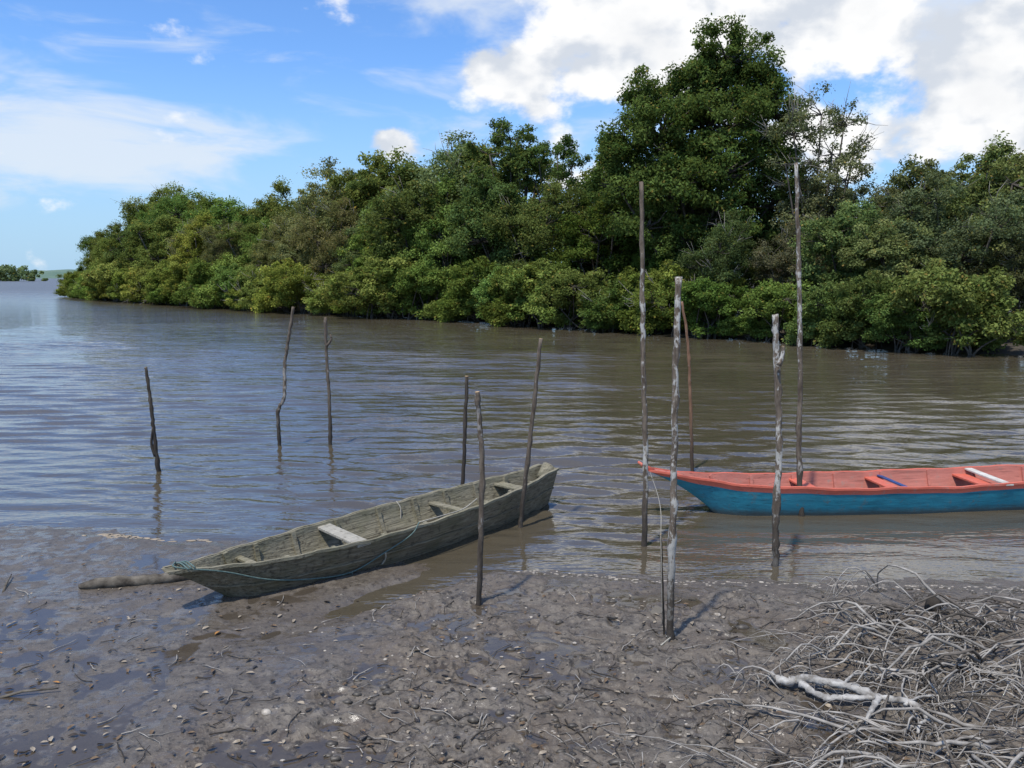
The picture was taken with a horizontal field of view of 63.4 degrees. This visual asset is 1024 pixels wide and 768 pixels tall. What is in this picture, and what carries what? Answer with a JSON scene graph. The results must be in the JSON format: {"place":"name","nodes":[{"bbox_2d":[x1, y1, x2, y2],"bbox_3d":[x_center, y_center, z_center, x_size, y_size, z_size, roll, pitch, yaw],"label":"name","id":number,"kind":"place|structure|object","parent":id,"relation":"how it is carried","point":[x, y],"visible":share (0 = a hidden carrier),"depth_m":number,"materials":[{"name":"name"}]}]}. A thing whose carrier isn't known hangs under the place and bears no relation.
{"place":"outdoors","nodes":[
{"label":"outdoors","id":0,"kind":"place"},
{"bbox_2d":[0,264,47,280],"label":"distant trees","id":1,"kind":"object","parent":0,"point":[12,272],"visible":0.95,"depth_m":690.11,"materials":[{"name":"green plant"}]},
{"bbox_2d":[0,278,1023,618],"bbox_3d":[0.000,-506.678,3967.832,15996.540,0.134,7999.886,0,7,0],"label":"river water","id":2,"kind":"structure","parent":0,"point":[74,428],"depth_m":16.36,"materials":[{"name":"liquid"}]},
{"bbox_2d":[144,367,160,471],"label":"mooring pole","id":3,"kind":"object","parent":2,"relation":"in","point":[153,444],"visible":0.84,"depth_m":12.84,"materials":[{"name":"brown wood"}]},
{"bbox_2d":[276,307,294,444],"bbox_3d":[-4.051,0.114,14.857,0.389,2.991,0.128,-3,8,-23],"label":"mooring pole","id":4,"kind":"object","parent":2,"relation":"in","point":[281,403],"visible":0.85,"depth_m":14.81,"materials":[{"name":"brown wood"}]},
{"bbox_2d":[324,317,332,444],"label":"mooring pole","id":5,"kind":"object","parent":2,"relation":"in","point":[327,344],"visible":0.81,"depth_m":14.81,"materials":[{"name":"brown wood"}]},
{"bbox_2d":[161,462,558,596],"bbox_3d":[-1.229,1.594,9.199,0.975,0.604,5.369,6,10,41],"label":"wooden canoe","id":6,"kind":"object","parent":2,"relation":"on","point":[392,532],"visible":0.91,"depth_m":8.78,"materials":[{"name":"grey wood"}]},
{"bbox_2d":[461,376,468,484],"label":"mooring pole","id":7,"kind":"object","parent":2,"relation":"in","point":[464,434],"visible":0.56,"depth_m":11.40,"materials":[{"name":"brown wood"}]},
{"bbox_2d":[518,338,542,527],"bbox_3d":[0.197,0.846,9.969,0.352,2.790,0.103,-1,7,-7],"label":"mooring pole","id":8,"kind":"object","parent":2,"relation":"in","point":[528,456],"visible":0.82,"depth_m":9.91,"materials":[{"name":"brown wood"}]},
{"bbox_2d":[639,181,648,546],"bbox_3d":[1.461,0.075,9.154,0.091,4.527,0.209,-6,9,-38],"label":"mooring pole","id":9,"kind":"object","parent":2,"relation":"in","point":[644,407],"visible":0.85,"depth_m":9.11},
{"bbox_2d":[681,301,693,471],"bbox_3d":[2.728,0.300,12.833,0.308,3.145,0.079,4,8,27],"label":"mooring pole","id":10,"kind":"object","parent":2,"relation":"in","point":[690,401],"visible":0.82,"depth_m":12.79,"materials":[{"name":"brown wood"}]},
{"bbox_2d":[771,314,784,566],"bbox_3d":[2.735,0.852,8.588,0.160,3.143,0.199,0,7,0],"label":"mooring pole","id":11,"kind":"object","parent":2,"relation":"in","point":[778,358],"visible":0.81,"depth_m":8.56,"materials":[{"name":"grey wood"}]},
{"bbox_2d":[794,163,804,516],"bbox_3d":[3.594,-0.253,10.307,0.353,4.882,0.115,3,8,22],"label":"mooring pole","id":12,"kind":"object","parent":2,"relation":"in","point":[799,469],"visible":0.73,"depth_m":10.24,"materials":[{"name":"grey wood"}]},
{"bbox_2d":[637,461,1023,515],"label":"painted canoe","id":13,"kind":"object","parent":2,"relation":"on","point":[929,490],"visible":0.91,"depth_m":10.57,"materials":[{"name":"blue paint"}]},
{"bbox_2d":[0,523,1023,767],"bbox_3d":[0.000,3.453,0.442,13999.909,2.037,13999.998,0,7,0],"label":"ground","id":14,"kind":"structure","parent":0,"point":[60,565],"depth_m":6.27,"materials":[{"name":"soil"}]},
{"bbox_2d":[78,573,188,589],"bbox_3d":[-3.571,1.897,7.992,1.112,0.145,0.153,-2,8,-16],"label":"drift log","id":15,"kind":"object","parent":14,"relation":"on","point":[117,581],"visible":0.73,"depth_m":7.92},
{"bbox_2d":[474,391,485,605],"bbox_3d":[-0.289,1.285,7.467,0.110,2.454,0.116,0,7,0],"label":"mooring pole","id":16,"kind":"object","parent":14,"relation":"in","point":[477,402],"visible":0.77,"depth_m":7.40,"materials":[{"name":"grey plant"}]},
{"bbox_2d":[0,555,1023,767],"bbox_3d":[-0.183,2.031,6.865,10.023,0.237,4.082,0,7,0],"label":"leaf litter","id":17,"kind":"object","parent":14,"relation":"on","point":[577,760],"visible":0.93,"depth_m":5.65,"materials":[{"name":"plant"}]},
{"bbox_2d":[0,585,1023,767],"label":"mud twigs","id":18,"kind":"object","parent":14,"relation":"on","point":[559,734],"visible":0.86,"depth_m":5.66,"materials":[{"name":"wood"}]},
{"bbox_2d":[261,570,1022,766],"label":"shell fragments","id":19,"kind":"object","parent":14,"relation":"on","point":[266,711],"visible":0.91,"depth_m":6.52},
{"bbox_2d":[318,585,1021,767],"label":"mud clods","id":20,"kind":"object","parent":14,"relation":"on","point":[434,717],"visible":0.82,"depth_m":5.62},
{"bbox_2d":[666,277,681,639],"bbox_3d":[1.290,0.864,6.640,0.088,3.418,0.155,0,7,0],"label":"mooring pole","id":21,"kind":"object","parent":14,"relation":"in","point":[672,542],"visible":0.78,"depth_m":6.60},
{"bbox_2d":[582,564,1023,767],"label":"dead branch pile","id":22,"kind":"object","parent":14,"relation":"on","point":[975,663],"visible":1,"depth_m":5.84,"materials":[{"name":"wood"}]},
{"bbox_2d":[767,671,937,733],"bbox_3d":[2.413,2.122,5.766,0.707,0.116,1.045,-6,9,-37],"label":"bleached driftwood","id":23,"kind":"object","parent":14,"relation":"on","point":[862,693],"visible":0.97,"depth_m":5.70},
{"bbox_2d":[0,0,1023,270],"label":"sky","id":24,"kind":"structure","parent":0,"point":[102,101],"materials":[{"name":"blue"}]},
{"bbox_2d":[109,286,1023,355],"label":"bank","id":25,"kind":"structure","parent":0,"point":[1011,349],"depth_m":37.19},
{"bbox_2d":[75,229,102,271],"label":"mangrove tree","id":26,"kind":"object","parent":25,"relation":"on","point":[85,241],"visible":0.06,"depth_m":130.28,"materials":[{"name":"green plant"}]},
{"bbox_2d":[82,219,122,268],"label":"mangrove tree","id":27,"kind":"object","parent":25,"relation":"on","point":[88,260],"visible":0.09,"depth_m":122.31,"materials":[{"name":"green plant"}]},
{"bbox_2d":[81,260,142,301],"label":"mangrove shrub","id":28,"kind":"object","parent":25,"relation":"on","point":[102,272],"visible":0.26,"depth_m":101.33,"materials":[{"name":"green plant"}]},
{"bbox_2d":[102,224,133,271],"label":"mangrove tree","id":29,"kind":"object","parent":25,"relation":"on","point":[115,252],"visible":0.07,"depth_m":109.20,"materials":[{"name":"green plant"}]},
{"bbox_2d":[108,268,142,302],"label":"mangrove shrub","id":30,"kind":"object","parent":25,"relation":"on","point":[118,281],"visible":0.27,"depth_m":99.32,"materials":[{"name":"green plant"}]},
{"bbox_2d":[112,190,160,235],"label":"mangrove tree","id":31,"kind":"object","parent":25,"relation":"on","point":[129,205],"visible":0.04,"depth_m":122.16,"materials":[{"name":"green plant"}]},
{"bbox_2d":[114,223,160,268],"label":"mangrove tree","id":32,"kind":"object","parent":25,"relation":"on","point":[131,245],"visible":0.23,"depth_m":102.72,"materials":[{"name":"green plant"}]},
{"bbox_2d":[119,264,156,302],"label":"mangrove shrub","id":33,"kind":"object","parent":25,"relation":"on","point":[131,274],"visible":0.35,"depth_m":95.67,"materials":[{"name":"green plant"}]},
{"bbox_2d":[127,214,185,269],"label":"mangrove tree","id":34,"kind":"object","parent":25,"relation":"on","point":[166,225],"visible":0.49,"depth_m":99.90,"materials":[{"name":"green plant"}]},
{"bbox_2d":[118,179,195,224],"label":"mangrove tree","id":35,"kind":"object","parent":25,"relation":"on","point":[166,191],"visible":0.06,"depth_m":119.94,"materials":[{"name":"green plant"}]},
{"bbox_2d":[138,259,176,304],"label":"mangrove shrub","id":36,"kind":"object","parent":25,"relation":"on","point":[151,280],"visible":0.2,"depth_m":90.60,"materials":[{"name":"green plant"}]},
{"bbox_2d":[145,259,210,305],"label":"mangrove shrub","id":37,"kind":"object","parent":25,"relation":"on","point":[155,292],"visible":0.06,"depth_m":89.37,"materials":[{"name":"green plant"}]},
{"bbox_2d":[148,188,208,219],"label":"mangrove tree","id":38,"kind":"object","parent":25,"relation":"on","point":[172,201],"visible":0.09,"depth_m":110.04,"materials":[{"name":"green plant"}]},
{"bbox_2d":[157,259,205,305],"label":"mangrove shrub","id":39,"kind":"object","parent":25,"relation":"on","point":[170,285],"visible":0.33,"depth_m":86.54,"materials":[{"name":"green plant"}]},
{"bbox_2d":[166,209,220,267],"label":"mangrove tree","id":40,"kind":"object","parent":25,"relation":"on","point":[194,238],"visible":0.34,"depth_m":92.89,"materials":[{"name":"green plant"}]},
{"bbox_2d":[170,252,247,307],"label":"mangrove shrub","id":41,"kind":"object","parent":25,"relation":"on","point":[196,270],"visible":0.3,"depth_m":82.10,"materials":[{"name":"green plant"}]},
{"bbox_2d":[176,195,249,230],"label":"mangrove tree","id":42,"kind":"object","parent":25,"relation":"on","point":[218,209],"visible":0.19,"depth_m":99.47,"materials":[{"name":"green plant"}]},
{"bbox_2d":[193,219,235,262],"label":"mangrove tree","id":43,"kind":"object","parent":25,"relation":"on","point":[207,255],"visible":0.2,"depth_m":89.80,"materials":[{"name":"green plant"}]},
{"bbox_2d":[186,254,248,308],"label":"mangrove shrub","id":44,"kind":"object","parent":25,"relation":"on","point":[204,297],"visible":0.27,"depth_m":79.46,"materials":[{"name":"green plant"}]},
{"bbox_2d":[207,220,245,266],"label":"mangrove tree","id":45,"kind":"object","parent":25,"relation":"on","point":[223,243],"visible":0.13,"depth_m":88.37,"materials":[{"name":"green plant"}]},
{"bbox_2d":[209,263,262,309],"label":"mangrove shrub","id":46,"kind":"object","parent":25,"relation":"on","point":[228,274],"visible":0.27,"depth_m":76.84,"materials":[{"name":"green plant"}]},
{"bbox_2d":[215,222,262,266],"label":"mangrove tree","id":47,"kind":"object","parent":25,"relation":"on","point":[250,228],"visible":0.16,"depth_m":86.20,"materials":[{"name":"green plant"}]},
{"bbox_2d":[223,270,264,310],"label":"mangrove shrub","id":48,"kind":"object","parent":25,"relation":"on","point":[230,301],"visible":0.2,"depth_m":74.71,"materials":[{"name":"green plant"}]},
{"bbox_2d":[236,216,273,268],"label":"mangrove tree","id":49,"kind":"object","parent":25,"relation":"on","point":[249,244],"visible":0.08,"depth_m":83.32,"materials":[{"name":"green plant"}]},
{"bbox_2d":[231,264,290,310],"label":"mangrove shrub","id":50,"kind":"object","parent":25,"relation":"on","point":[249,277],"visible":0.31,"depth_m":73.43,"materials":[{"name":"green plant"}]},
{"bbox_2d":[244,219,286,303],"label":"mangrove tree","id":51,"kind":"object","parent":25,"relation":"on","point":[262,262],"visible":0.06,"depth_m":79.87,"materials":[{"name":"green plant"}]},
{"bbox_2d":[239,175,306,245],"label":"mangrove tree","id":52,"kind":"object","parent":25,"relation":"on","point":[270,206],"visible":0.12,"depth_m":90.24,"materials":[{"name":"green plant"}]},
{"bbox_2d":[250,215,304,304],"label":"mangrove tree","id":53,"kind":"object","parent":25,"relation":"on","point":[276,237],"visible":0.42,"depth_m":77.37,"materials":[{"name":"green plant"}]},
{"bbox_2d":[248,257,324,312],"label":"mangrove shrub","id":54,"kind":"object","parent":25,"relation":"on","point":[262,298],"visible":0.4,"depth_m":70.58,"materials":[{"name":"green plant"}]},
{"bbox_2d":[265,265,340,313],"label":"mangrove shrub","id":55,"kind":"object","parent":25,"relation":"on","point":[293,290],"visible":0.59,"depth_m":68.29,"materials":[{"name":"green plant"}]},
{"bbox_2d":[266,216,339,281],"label":"mangrove tree","id":56,"kind":"object","parent":25,"relation":"on","point":[302,256],"visible":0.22,"depth_m":75.03,"materials":[{"name":"green plant"}]},
{"bbox_2d":[269,156,376,277],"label":"mangrove tree","id":57,"kind":"object","parent":25,"relation":"on","point":[319,212],"visible":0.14,"depth_m":76.64,"materials":[{"name":"green plant"}]},
{"bbox_2d":[301,271,344,314],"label":"mangrove shrub","id":58,"kind":"object","parent":25,"relation":"on","point":[316,302],"visible":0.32,"depth_m":65.96,"materials":[{"name":"green plant"}]},
{"bbox_2d":[287,197,361,278],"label":"mangrove tree","id":59,"kind":"object","parent":25,"relation":"on","point":[320,239],"visible":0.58,"depth_m":72.16,"materials":[{"name":"green plant"}]},
{"bbox_2d":[325,218,371,276],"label":"mangrove tree","id":60,"kind":"object","parent":25,"relation":"on","point":[342,263],"visible":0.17,"depth_m":69.49,"materials":[{"name":"green plant"}]},
{"bbox_2d":[320,270,383,316],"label":"mangrove shrub","id":61,"kind":"object","parent":25,"relation":"on","point":[332,302],"visible":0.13,"depth_m":63.43,"materials":[{"name":"green plant"}]},
{"bbox_2d":[337,197,402,274],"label":"mangrove tree","id":62,"kind":"object","parent":25,"relation":"on","point":[354,241],"visible":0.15,"depth_m":67.79,"materials":[{"name":"green plant"}]},
{"bbox_2d":[323,253,420,318],"bbox_3d":[-10.105,-7.079,61.598,7.731,5.248,6.819,-3,8,-22],"label":"mangrove shrub","id":63,"kind":"object","parent":25,"relation":"on","point":[372,291],"visible":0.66,"depth_m":60.22,"materials":[{"name":"green plant"}]},
{"bbox_2d":[325,145,424,230],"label":"mangrove tree","id":64,"kind":"object","parent":25,"relation":"on","point":[379,167],"visible":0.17,"depth_m":74.28,"materials":[{"name":"green plant"}]},
{"bbox_2d":[346,160,439,239],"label":"mangrove tree","id":65,"kind":"object","parent":25,"relation":"on","point":[402,171],"visible":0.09,"depth_m":72.27,"materials":[{"name":"green plant"}]},
{"bbox_2d":[359,178,456,299],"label":"mangrove tree","id":66,"kind":"object","parent":25,"relation":"on","point":[397,214],"visible":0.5,"depth_m":62.38,"materials":[{"name":"green plant"}]},
{"bbox_2d":[381,262,451,319],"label":"mangrove shrub","id":67,"kind":"object","parent":25,"relation":"on","point":[421,284],"visible":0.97,"depth_m":58.97,"materials":[{"name":"green plant"}]},
{"bbox_2d":[358,129,491,305],"bbox_3d":[-4.657,-13.033,69.169,13.368,15.469,14.717,4,8,28],"label":"mangrove tree","id":68,"kind":"object","parent":25,"relation":"on","point":[448,160],"visible":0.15,"depth_m":64.67,"materials":[{"name":"green plant"}]},
{"bbox_2d":[388,169,490,299],"bbox_3d":[-5.032,-10.539,63.168,8.110,11.678,8.471,4,8,28],"label":"mangrove tree","id":69,"kind":"object","parent":25,"relation":"on","point":[437,245],"visible":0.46,"depth_m":61.62,"materials":[{"name":"green plant"}]},
{"bbox_2d":[429,255,505,322],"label":"mangrove shrub","id":70,"kind":"object","parent":25,"relation":"on","point":[464,281],"visible":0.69,"depth_m":55.23,"materials":[{"name":"green plant"}]},
{"bbox_2d":[444,173,543,286],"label":"mangrove tree","id":71,"kind":"object","parent":25,"relation":"on","point":[496,239],"visible":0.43,"depth_m":58.09,"materials":[{"name":"green plant"}]},
{"bbox_2d":[438,139,565,282],"bbox_3d":[-1.227,-11.964,65.554,12.484,14.214,12.547,5,9,35],"label":"mangrove tree","id":72,"kind":"object","parent":25,"relation":"on","point":[480,161],"visible":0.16,"depth_m":62.92,"materials":[{"name":"green plant"}]},
{"bbox_2d":[470,266,536,324],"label":"mangrove shrub","id":73,"kind":"object","parent":25,"relation":"on","point":[482,294],"visible":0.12,"depth_m":53.11,"materials":[{"name":"green plant"}]},
{"bbox_2d":[462,116,551,259],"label":"slender tree","id":74,"kind":"object","parent":25,"relation":"on","point":[498,138],"visible":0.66,"depth_m":59.57,"materials":[{"name":"green plant"}]},
{"bbox_2d":[475,261,549,326],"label":"mangrove shrub","id":75,"kind":"object","parent":25,"relation":"on","point":[497,311],"visible":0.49,"depth_m":51.01,"materials":[{"name":"green plant"}]},
{"bbox_2d":[481,175,595,278],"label":"mangrove tree","id":76,"kind":"object","parent":25,"relation":"on","point":[539,236],"visible":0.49,"depth_m":54.63,"materials":[{"name":"green plant"}]},
{"bbox_2d":[496,258,583,327],"bbox_3d":[1.925,-5.437,50.734,5.703,4.567,6.606,-6,10,-40],"label":"mangrove shrub","id":77,"kind":"object","parent":25,"relation":"on","point":[551,312],"visible":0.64,"depth_m":49.37,"materials":[{"name":"green plant"}]},
{"bbox_2d":[518,133,598,251],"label":"slender tree","id":78,"kind":"object","parent":25,"relation":"on","point":[567,141],"visible":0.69,"depth_m":58.23,"materials":[{"name":"green plant"}]},
{"bbox_2d":[535,266,617,329],"bbox_3d":[4.320,-4.809,47.871,5.704,3.977,5.030,5,9,35],"label":"mangrove shrub","id":79,"kind":"object","parent":25,"relation":"on","point":[570,283],"visible":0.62,"depth_m":47.55,"materials":[{"name":"green plant"}]},
{"bbox_2d":[533,185,652,292],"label":"mangrove tree","id":80,"kind":"object","parent":25,"relation":"on","point":[587,249],"visible":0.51,"depth_m":51.67,"materials":[{"name":"green plant"}]},
{"bbox_2d":[576,276,639,331],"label":"mangrove shrub","id":81,"kind":"object","parent":25,"relation":"on","point":[594,312],"visible":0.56,"depth_m":45.20,"materials":[{"name":"green plant"}]},
{"bbox_2d":[597,259,692,334],"bbox_3d":[7.945,-4.626,45.189,5.811,4.323,5.017,-3,8,-25],"label":"mangrove shrub","id":82,"kind":"object","parent":25,"relation":"on","point":[652,324],"visible":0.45,"depth_m":44.17,"materials":[{"name":"green plant"}]},
{"bbox_2d":[628,218,696,305],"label":"mangrove tree","id":83,"kind":"object","parent":25,"relation":"on","point":[652,261],"visible":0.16,"depth_m":48.96,"materials":[{"name":"green plant"}]},
{"bbox_2d":[622,271,747,335],"bbox_3d":[8.860,-4.268,43.486,6.799,3.969,5.076,-3,8,-25],"label":"mangrove shrub","id":84,"kind":"object","parent":25,"relation":"on","point":[660,295],"visible":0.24,"depth_m":43.00,"materials":[{"name":"green plant"}]},
{"bbox_2d":[578,12,820,276],"bbox_3d":[11.254,-12.072,48.462,13.664,18.368,9.962,-2,8,-16],"label":"tall tree","id":85,"kind":"object","parent":25,"relation":"on","point":[675,162],"visible":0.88,"depth_m":46.62,"materials":[{"name":"green plant"}]},
{"bbox_2d":[669,276,750,338],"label":"mangrove shrub","id":86,"kind":"object","parent":25,"relation":"on","point":[713,303],"visible":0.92,"depth_m":40.53,"materials":[{"name":"green plant"}]},
{"bbox_2d":[652,172,782,294],"bbox_3d":[12.791,-8.842,52.488,9.907,10.993,9.836,0,7,2],"label":"mangrove tree","id":87,"kind":"object","parent":25,"relation":"on","point":[687,210],"visible":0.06,"depth_m":49.93,"materials":[{"name":"green plant"}]},
{"bbox_2d":[663,209,776,324],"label":"mangrove tree","id":88,"kind":"object","parent":25,"relation":"on","point":[728,258],"visible":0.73,"depth_m":42.79,"materials":[{"name":"green plant"}]},
{"bbox_2d":[716,302,783,339],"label":"mangrove shrub","id":89,"kind":"object","parent":25,"relation":"on","point":[739,325],"visible":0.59,"depth_m":40.04,"materials":[{"name":"green plant"}]},
{"bbox_2d":[738,279,830,341],"bbox_3d":[13.123,-3.306,38.572,4.905,3.200,4.326,4,8,28],"label":"mangrove shrub","id":90,"kind":"object","parent":25,"relation":"on","point":[767,299],"visible":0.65,"depth_m":38.27,"materials":[{"name":"green plant"}]},
{"bbox_2d":[744,220,834,309],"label":"mangrove tree","id":91,"kind":"object","parent":25,"relation":"on","point":[784,262],"visible":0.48,"depth_m":42.03,"materials":[{"name":"green plant"}]},
{"bbox_2d":[749,80,887,290],"bbox_3d":[16.425,-9.464,45.194,7.257,13.920,5.783,-1,7,-11],"label":"slender tree","id":92,"kind":"object","parent":25,"relation":"on","point":[838,127],"visible":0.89,"depth_m":44.52,"materials":[{"name":"green plant"}]},
{"bbox_2d":[781,281,860,345],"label":"mangrove shrub","id":93,"kind":"object","parent":25,"relation":"on","point":[812,313],"visible":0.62,"depth_m":35.96,"materials":[{"name":"green plant"}]},
{"bbox_2d":[769,146,907,288],"bbox_3d":[17.723,-7.471,44.672,7.615,10.189,7.670,0,7,-1],"label":"mangrove tree","id":94,"kind":"object","parent":25,"relation":"on","point":[834,198],"visible":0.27,"depth_m":43.84,"materials":[{"name":"green plant"}]},
{"bbox_2d":[787,196,899,299],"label":"mangrove tree","id":95,"kind":"object","parent":25,"relation":"on","point":[832,231],"visible":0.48,"depth_m":39.01,"materials":[{"name":"green plant"}]},
{"bbox_2d":[813,270,921,348],"bbox_3d":[14.950,-3.011,34.980,4.189,3.572,4.852,-7,10,-43],"label":"mangrove shrub","id":96,"kind":"object","parent":25,"relation":"on","point":[846,326],"visible":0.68,"depth_m":34.59,"materials":[{"name":"green plant"}]},
{"bbox_2d":[828,214,942,337],"bbox_3d":[17.173,-4.586,37.322,5.021,5.960,5.731,-4,9,-31],"label":"mangrove tree","id":97,"kind":"object","parent":25,"relation":"on","point":[898,261],"visible":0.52,"depth_m":36.24,"materials":[{"name":"green plant"}]},
{"bbox_2d":[854,292,956,352],"bbox_3d":[16.342,-2.563,33.991,3.693,2.769,4.947,6,10,40],"label":"mangrove shrub","id":98,"kind":"object","parent":25,"relation":"on","point":[895,323],"visible":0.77,"depth_m":33.19,"materials":[{"name":"green plant"}]},
{"bbox_2d":[869,154,980,256],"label":"mangrove tree","id":99,"kind":"object","parent":25,"relation":"on","point":[900,179],"visible":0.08,"depth_m":42.97,"materials":[{"name":"green plant"}]},
{"bbox_2d":[856,169,1023,295],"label":"mangrove tree","id":100,"kind":"object","parent":25,"relation":"on","point":[964,248],"visible":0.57,"depth_m":36.09,"materials":[{"name":"green plant"}]},
{"bbox_2d":[875,258,1023,354],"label":"mangrove shrub","id":101,"kind":"object","parent":25,"relation":"on","point":[972,317],"visible":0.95,"depth_m":31.82,"materials":[{"name":"green plant"}]},
{"bbox_2d":[918,130,1023,273],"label":"mangrove tree","id":102,"kind":"object","parent":25,"relation":"on","point":[996,155],"visible":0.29,"depth_m":39.93,"materials":[{"name":"green plant"}]},
{"bbox_2d":[921,147,1023,270],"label":"mangrove tree","id":103,"kind":"object","parent":25,"relation":"on","point":[1020,159],"visible":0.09,"depth_m":40.87,"materials":[{"name":"green plant"}]},
{"bbox_2d":[954,216,1023,339],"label":"mangrove tree","id":104,"kind":"object","parent":25,"relation":"on","point":[1011,253],"visible":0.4,"depth_m":34.77,"materials":[{"name":"green plant"}]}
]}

